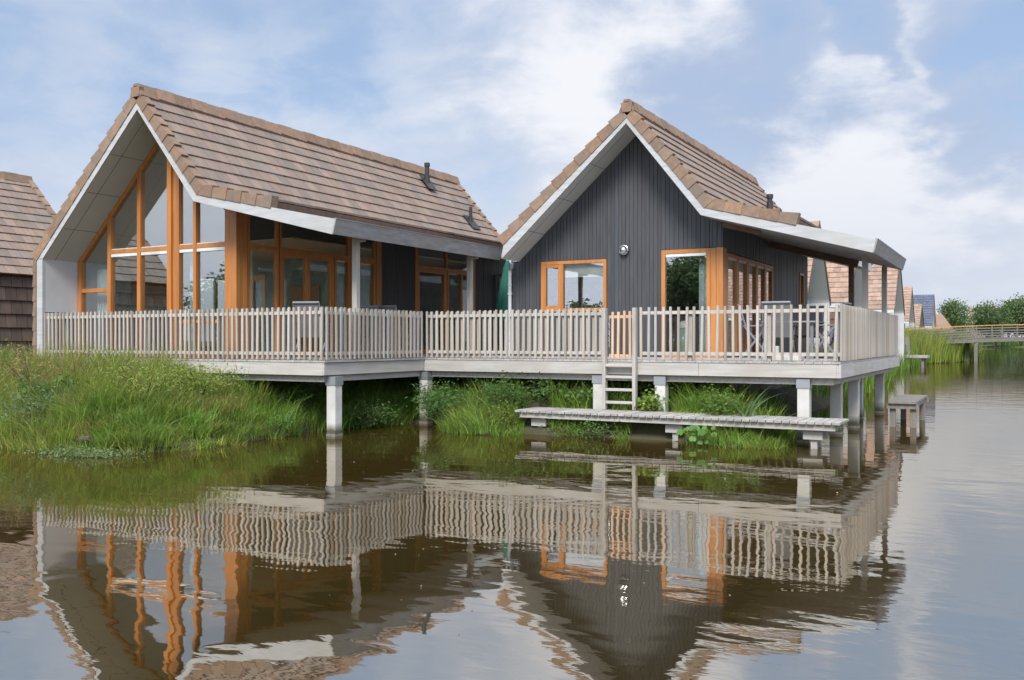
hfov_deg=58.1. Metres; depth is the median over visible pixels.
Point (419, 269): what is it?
glazed door
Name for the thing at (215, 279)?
window
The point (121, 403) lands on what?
drooping sedge
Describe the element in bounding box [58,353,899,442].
deck
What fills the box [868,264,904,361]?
house
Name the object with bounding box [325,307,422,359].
railing
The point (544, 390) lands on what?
shrub
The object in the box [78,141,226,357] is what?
gable window
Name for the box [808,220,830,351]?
house
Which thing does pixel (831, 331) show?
garden chair
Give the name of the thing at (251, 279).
curtain
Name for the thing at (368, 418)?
shrub
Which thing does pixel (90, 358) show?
shrub
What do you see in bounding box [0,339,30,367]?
shrub
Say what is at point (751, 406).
iris plant
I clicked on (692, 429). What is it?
butterbur
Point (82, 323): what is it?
railing
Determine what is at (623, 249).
wall lamp
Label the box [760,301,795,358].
garden chair
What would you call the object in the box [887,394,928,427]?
mooring platform
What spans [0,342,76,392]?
shrub
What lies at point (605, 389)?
ladder
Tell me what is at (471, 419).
bank grass
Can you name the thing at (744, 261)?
window
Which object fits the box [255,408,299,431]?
shrub
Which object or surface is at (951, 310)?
tree
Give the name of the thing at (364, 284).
curtain
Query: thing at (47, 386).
shrub
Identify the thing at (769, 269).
window
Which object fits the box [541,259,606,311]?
window
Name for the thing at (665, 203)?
house
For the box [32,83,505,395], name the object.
house
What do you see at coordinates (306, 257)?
glazed door
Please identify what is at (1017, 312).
tree
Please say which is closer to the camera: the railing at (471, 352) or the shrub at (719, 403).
the shrub at (719, 403)
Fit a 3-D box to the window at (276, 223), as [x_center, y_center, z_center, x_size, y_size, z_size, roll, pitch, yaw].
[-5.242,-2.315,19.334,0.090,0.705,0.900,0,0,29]
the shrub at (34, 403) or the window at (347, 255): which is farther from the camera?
the window at (347, 255)
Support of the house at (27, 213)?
on the ground at (648, 431)
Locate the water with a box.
[0,347,1023,679]
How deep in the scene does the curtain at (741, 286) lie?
24.16 m
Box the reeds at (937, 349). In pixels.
[904,322,988,363]
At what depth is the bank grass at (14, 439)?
14.68 m
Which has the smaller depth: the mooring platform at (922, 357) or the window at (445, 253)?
the window at (445, 253)
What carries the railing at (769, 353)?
on the deck
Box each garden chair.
[292,301,329,355]
[360,305,389,356]
[377,305,408,356]
[737,304,763,357]
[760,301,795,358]
[793,306,823,356]
[809,302,851,358]
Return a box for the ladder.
[602,308,636,409]
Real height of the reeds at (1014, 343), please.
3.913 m
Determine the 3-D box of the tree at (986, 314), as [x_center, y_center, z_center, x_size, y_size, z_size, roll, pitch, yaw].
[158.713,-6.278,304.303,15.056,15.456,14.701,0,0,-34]
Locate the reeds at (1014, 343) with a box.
[978,336,1023,346]
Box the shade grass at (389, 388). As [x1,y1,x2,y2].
[85,363,486,435]
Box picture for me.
[131,280,166,304]
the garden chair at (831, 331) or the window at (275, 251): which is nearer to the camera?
the garden chair at (831, 331)
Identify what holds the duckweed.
on the water
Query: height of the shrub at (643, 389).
0.899 m
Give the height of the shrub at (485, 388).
1.002 m
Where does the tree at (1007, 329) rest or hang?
on the ground at (648, 431)
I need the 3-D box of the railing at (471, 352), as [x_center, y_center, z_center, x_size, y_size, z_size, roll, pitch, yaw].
[-0.004,-0.138,18.291,4.003,0.971,0.161,0,0,29]
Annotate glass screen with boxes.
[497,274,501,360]
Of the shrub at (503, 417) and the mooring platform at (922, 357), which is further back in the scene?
the mooring platform at (922, 357)
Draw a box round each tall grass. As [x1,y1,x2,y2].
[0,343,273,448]
[434,375,796,431]
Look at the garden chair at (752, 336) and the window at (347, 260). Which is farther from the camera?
the window at (347, 260)
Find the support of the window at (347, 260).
in the house at (167, 183)
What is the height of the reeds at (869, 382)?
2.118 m
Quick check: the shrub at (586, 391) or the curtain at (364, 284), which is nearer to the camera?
the shrub at (586, 391)
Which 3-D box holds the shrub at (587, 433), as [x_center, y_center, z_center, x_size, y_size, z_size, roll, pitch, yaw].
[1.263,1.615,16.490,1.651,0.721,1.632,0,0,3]
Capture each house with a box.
[0,171,55,360]
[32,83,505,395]
[497,99,906,392]
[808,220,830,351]
[826,262,861,348]
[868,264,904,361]
[903,286,914,328]
[913,294,935,329]
[914,304,924,329]
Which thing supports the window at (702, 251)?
in the house at (665, 203)
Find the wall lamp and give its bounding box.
[619,245,628,254]
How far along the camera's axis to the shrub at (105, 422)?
14.55 m
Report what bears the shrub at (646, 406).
on the ground at (648, 431)
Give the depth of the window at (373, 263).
22.64 m
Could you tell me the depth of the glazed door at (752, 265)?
21.55 m
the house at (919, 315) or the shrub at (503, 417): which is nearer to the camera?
the shrub at (503, 417)
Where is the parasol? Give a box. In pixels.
[496,260,509,354]
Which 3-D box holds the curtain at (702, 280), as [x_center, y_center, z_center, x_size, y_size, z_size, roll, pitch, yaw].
[4.115,-0.775,19.664,0.260,2.210,0.071,0,0,29]
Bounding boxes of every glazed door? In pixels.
[279,250,333,356]
[417,267,446,353]
[748,259,756,351]
[757,261,765,351]
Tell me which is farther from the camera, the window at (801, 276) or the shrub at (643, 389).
the window at (801, 276)
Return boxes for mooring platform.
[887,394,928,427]
[904,337,929,367]
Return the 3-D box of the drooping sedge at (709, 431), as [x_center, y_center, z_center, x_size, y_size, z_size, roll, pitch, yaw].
[3.311,1.391,15.885,1.980,0.757,2.067,0,0,29]
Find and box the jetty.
[515,407,848,448]
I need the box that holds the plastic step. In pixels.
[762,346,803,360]
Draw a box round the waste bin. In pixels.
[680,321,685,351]
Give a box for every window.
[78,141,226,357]
[201,275,224,348]
[248,214,278,248]
[248,246,278,357]
[279,222,349,257]
[334,256,349,355]
[360,241,375,260]
[360,260,375,354]
[417,248,466,272]
[447,270,466,353]
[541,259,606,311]
[661,248,709,357]
[727,252,737,357]
[738,256,747,356]
[766,264,772,344]
[799,273,803,305]
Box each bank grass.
[0,398,285,454]
[426,380,796,449]
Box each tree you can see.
[936,298,976,335]
[969,299,1018,337]
[996,292,1023,336]
[997,300,1013,336]
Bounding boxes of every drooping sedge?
[1,372,315,450]
[665,403,744,443]
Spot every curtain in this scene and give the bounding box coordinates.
[97,269,106,348]
[190,252,192,350]
[250,251,252,350]
[337,261,343,351]
[360,264,369,350]
[699,256,705,351]
[739,266,742,345]
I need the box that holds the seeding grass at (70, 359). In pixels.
[0,331,270,444]
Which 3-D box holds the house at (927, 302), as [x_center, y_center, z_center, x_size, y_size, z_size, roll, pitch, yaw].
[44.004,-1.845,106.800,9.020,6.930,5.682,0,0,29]
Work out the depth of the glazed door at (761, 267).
22.22 m
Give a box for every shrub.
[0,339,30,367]
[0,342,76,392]
[0,378,72,427]
[17,363,89,400]
[64,336,138,373]
[70,403,137,432]
[93,350,202,403]
[135,349,255,399]
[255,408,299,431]
[266,381,352,409]
[343,395,406,427]
[405,376,479,406]
[405,378,481,423]
[472,370,539,413]
[482,397,522,426]
[499,372,592,405]
[538,409,627,439]
[559,382,592,408]
[610,380,716,410]
[628,384,669,411]
[688,380,751,416]
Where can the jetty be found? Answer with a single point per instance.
(818, 429)
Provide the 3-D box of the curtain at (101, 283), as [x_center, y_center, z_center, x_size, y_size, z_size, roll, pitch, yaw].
[-9.300,-0.655,21.013,0.480,1.970,0.071,0,0,29]
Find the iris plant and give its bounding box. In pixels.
[718,388,775,416]
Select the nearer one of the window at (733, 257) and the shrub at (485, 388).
the shrub at (485, 388)
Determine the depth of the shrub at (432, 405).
17.98 m
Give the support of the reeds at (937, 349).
on the water
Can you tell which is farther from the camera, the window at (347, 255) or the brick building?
the brick building
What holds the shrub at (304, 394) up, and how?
on the ground at (648, 431)
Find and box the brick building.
[967,306,1003,337]
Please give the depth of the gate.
17.11 m
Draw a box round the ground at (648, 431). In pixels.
[1,341,1023,453]
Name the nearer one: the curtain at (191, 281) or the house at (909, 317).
the curtain at (191, 281)
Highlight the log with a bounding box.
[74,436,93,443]
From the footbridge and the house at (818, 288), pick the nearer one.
the house at (818, 288)
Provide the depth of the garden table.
18.03 m
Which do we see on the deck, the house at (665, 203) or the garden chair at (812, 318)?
the garden chair at (812, 318)
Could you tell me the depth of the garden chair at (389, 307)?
19.62 m
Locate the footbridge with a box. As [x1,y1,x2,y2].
[907,324,1023,361]
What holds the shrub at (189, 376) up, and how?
on the ground at (648, 431)
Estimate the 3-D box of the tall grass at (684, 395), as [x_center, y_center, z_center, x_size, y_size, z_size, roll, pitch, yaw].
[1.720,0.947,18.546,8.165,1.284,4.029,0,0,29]
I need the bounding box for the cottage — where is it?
[936,314,953,333]
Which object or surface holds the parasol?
on the deck
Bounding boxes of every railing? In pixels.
[44,307,322,359]
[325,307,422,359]
[426,308,601,358]
[639,304,837,360]
[836,303,897,360]
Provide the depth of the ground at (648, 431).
17.07 m
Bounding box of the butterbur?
[676,425,716,447]
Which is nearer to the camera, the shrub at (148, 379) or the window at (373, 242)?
the shrub at (148, 379)
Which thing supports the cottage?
on the ground at (648, 431)
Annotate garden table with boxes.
[761,321,823,358]
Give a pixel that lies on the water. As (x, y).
(534, 557)
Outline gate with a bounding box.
[608,311,631,357]
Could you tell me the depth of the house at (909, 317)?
87.21 m
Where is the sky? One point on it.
(899, 123)
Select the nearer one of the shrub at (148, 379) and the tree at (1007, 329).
the shrub at (148, 379)
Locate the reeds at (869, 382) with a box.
[780,339,931,402]
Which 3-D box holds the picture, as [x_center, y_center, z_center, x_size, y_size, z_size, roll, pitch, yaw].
[-8.923,-1.190,22.774,0.035,0.580,1.150,0,0,29]
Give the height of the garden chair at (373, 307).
1.121 m
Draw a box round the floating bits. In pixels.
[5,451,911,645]
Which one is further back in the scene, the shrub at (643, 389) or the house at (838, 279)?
the house at (838, 279)
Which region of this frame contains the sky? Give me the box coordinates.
[0,0,1023,340]
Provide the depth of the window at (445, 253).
25.50 m
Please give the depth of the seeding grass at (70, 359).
16.22 m
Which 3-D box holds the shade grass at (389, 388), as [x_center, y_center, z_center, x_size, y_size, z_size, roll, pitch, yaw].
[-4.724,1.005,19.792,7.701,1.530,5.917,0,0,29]
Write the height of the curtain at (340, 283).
2.210 m
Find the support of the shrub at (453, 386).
on the ground at (648, 431)
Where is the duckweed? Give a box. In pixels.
[13,441,148,459]
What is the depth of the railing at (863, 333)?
17.58 m

